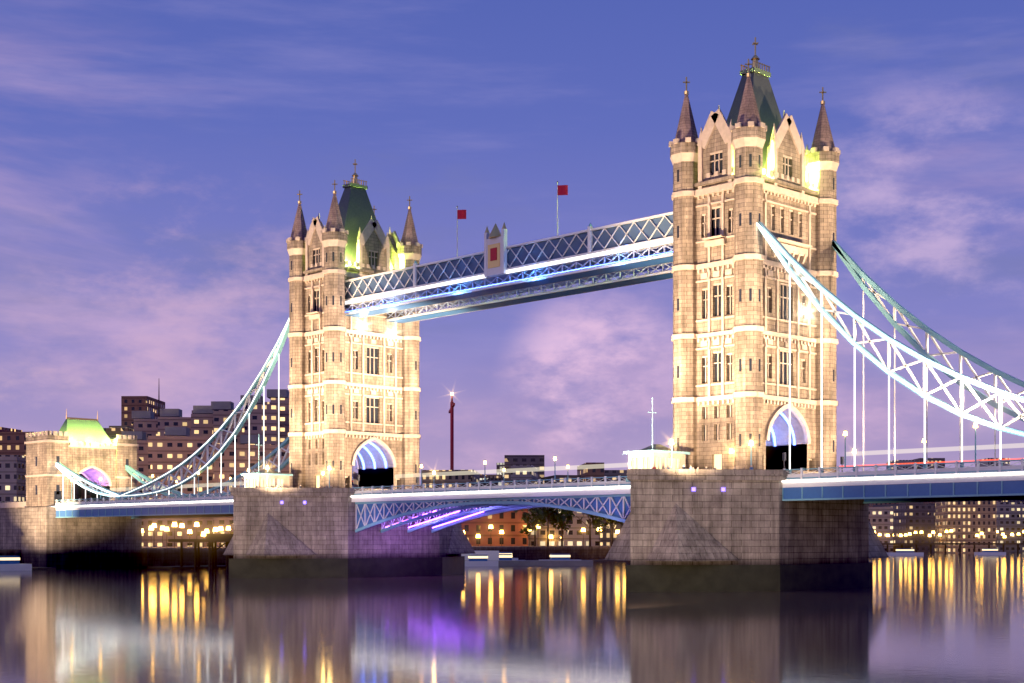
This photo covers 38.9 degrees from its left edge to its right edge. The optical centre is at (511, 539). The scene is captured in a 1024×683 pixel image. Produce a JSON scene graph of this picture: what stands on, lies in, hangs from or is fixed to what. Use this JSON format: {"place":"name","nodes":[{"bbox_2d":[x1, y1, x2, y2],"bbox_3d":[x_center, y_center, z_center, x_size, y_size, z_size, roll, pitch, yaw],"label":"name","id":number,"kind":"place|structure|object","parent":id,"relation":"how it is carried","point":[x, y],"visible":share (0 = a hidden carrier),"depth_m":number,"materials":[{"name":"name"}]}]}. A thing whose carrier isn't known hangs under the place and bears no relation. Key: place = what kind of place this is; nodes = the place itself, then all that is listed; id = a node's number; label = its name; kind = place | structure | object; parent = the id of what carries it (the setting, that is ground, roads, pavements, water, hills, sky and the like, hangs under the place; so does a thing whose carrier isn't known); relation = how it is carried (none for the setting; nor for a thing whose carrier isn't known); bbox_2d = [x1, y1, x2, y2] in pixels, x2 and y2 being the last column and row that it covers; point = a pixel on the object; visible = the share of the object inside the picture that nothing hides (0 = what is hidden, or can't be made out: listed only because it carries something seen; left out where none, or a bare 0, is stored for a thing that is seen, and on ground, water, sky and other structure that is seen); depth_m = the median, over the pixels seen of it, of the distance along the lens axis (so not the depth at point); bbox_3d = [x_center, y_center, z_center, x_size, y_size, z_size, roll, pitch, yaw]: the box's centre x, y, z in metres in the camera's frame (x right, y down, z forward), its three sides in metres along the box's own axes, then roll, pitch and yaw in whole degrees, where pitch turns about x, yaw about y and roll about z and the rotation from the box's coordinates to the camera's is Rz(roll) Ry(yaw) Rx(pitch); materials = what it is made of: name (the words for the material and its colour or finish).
{"place":"outdoors","nodes":[
{"label":"outdoors","id":0,"kind":"place"},
{"bbox_2d":[0,552,1023,682],"bbox_3d":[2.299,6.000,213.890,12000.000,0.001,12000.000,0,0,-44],"label":"river water","id":1,"kind":"structure","parent":0,"point":[927,617],"depth_m":98.31,"materials":[{"name":"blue liquid"}]},
{"bbox_2d":[223,487,475,577],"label":"pier","id":2,"kind":"structure","parent":1,"relation":"in","point":[294,536],"depth_m":228.58,"materials":[{"name":"stone"}]},
{"bbox_2d":[286,159,422,488],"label":"tower","id":3,"kind":"structure","parent":2,"relation":"on","point":[354,388],"depth_m":239.77,"materials":[{"name":"stone"}]},
{"bbox_2d":[604,469,888,591],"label":"pier","id":4,"kind":"structure","parent":1,"relation":"in","point":[748,530],"depth_m":169.35,"materials":[{"name":"stone"}]},
{"bbox_2d":[351,456,630,532],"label":"bascule span","id":5,"kind":"object","parent":4,"relation":"on","point":[449,507],"visible":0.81,"depth_m":212.30,"materials":[{"name":"teal paint"}]},
{"bbox_2d":[241,397,855,487],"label":"control cabins","id":6,"kind":"object","parent":4,"relation":"on","point":[656,456],"visible":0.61,"depth_m":175.10,"materials":[{"name":"beige paint"}]},
{"bbox_2d":[669,37,840,472],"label":"tower","id":7,"kind":"structure","parent":4,"relation":"on","point":[744,168],"depth_m":180.48,"materials":[{"name":"stone"}]},
{"bbox_2d":[345,181,672,322],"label":"walkways","id":8,"kind":"structure","parent":7,"relation":"attached to","point":[497,268],"depth_m":208.94,"materials":[{"name":"white paint"}]},
{"bbox_2d":[756,222,1023,503],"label":"side span","id":9,"kind":"object","parent":4,"relation":"on","point":[962,483],"visible":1,"depth_m":163.89,"materials":[{"name":"teal paint"}]},
{"bbox_2d":[0,502,1023,570],"bbox_3d":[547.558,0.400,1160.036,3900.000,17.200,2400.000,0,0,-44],"label":"river banks","id":10,"kind":"object","parent":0,"point":[197,555],"visible":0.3,"depth_m":327.80,"materials":[{"name":"stone"}]},
{"bbox_2d":[21,409,141,568],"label":"abutment","id":11,"kind":"object","parent":10,"relation":"on","point":[89,449],"visible":0.88,"depth_m":306.61,"materials":[{"name":"stone"}]},
{"bbox_2d":[50,318,352,518],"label":"side span","id":12,"kind":"object","parent":11,"relation":"on","point":[184,505],"visible":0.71,"depth_m":270.90,"materials":[{"name":"teal paint"}]},
{"bbox_2d":[0,501,622,546],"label":"trees","id":13,"kind":"object","parent":10,"relation":"on","point":[539,516],"visible":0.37,"depth_m":404.77,"materials":[{"name":"green plant"}]},
{"bbox_2d":[448,393,454,469],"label":"tower crane","id":14,"kind":"object","parent":10,"relation":"on","point":[451,409],"visible":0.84,"depth_m":759.70,"materials":[{"name":"red metal"}]},
{"bbox_2d":[0,389,1023,553],"bbox_3d":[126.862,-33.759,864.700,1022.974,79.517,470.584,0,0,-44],"label":"city buildings","id":15,"kind":"structure","parent":10,"relation":"on","point":[168,440],"depth_m":440.04,"materials":[{"name":"concrete"}]},
{"bbox_2d":[71,308,1023,547],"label":"lights","id":16,"kind":"object","parent":10,"relation":"on","point":[228,528],"visible":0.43,"depth_m":273.92,"materials":[{"name":"yellow glass"}]},
{"bbox_2d":[0,0,1023,484],"label":"sky","id":17,"kind":"structure","parent":0,"point":[156,156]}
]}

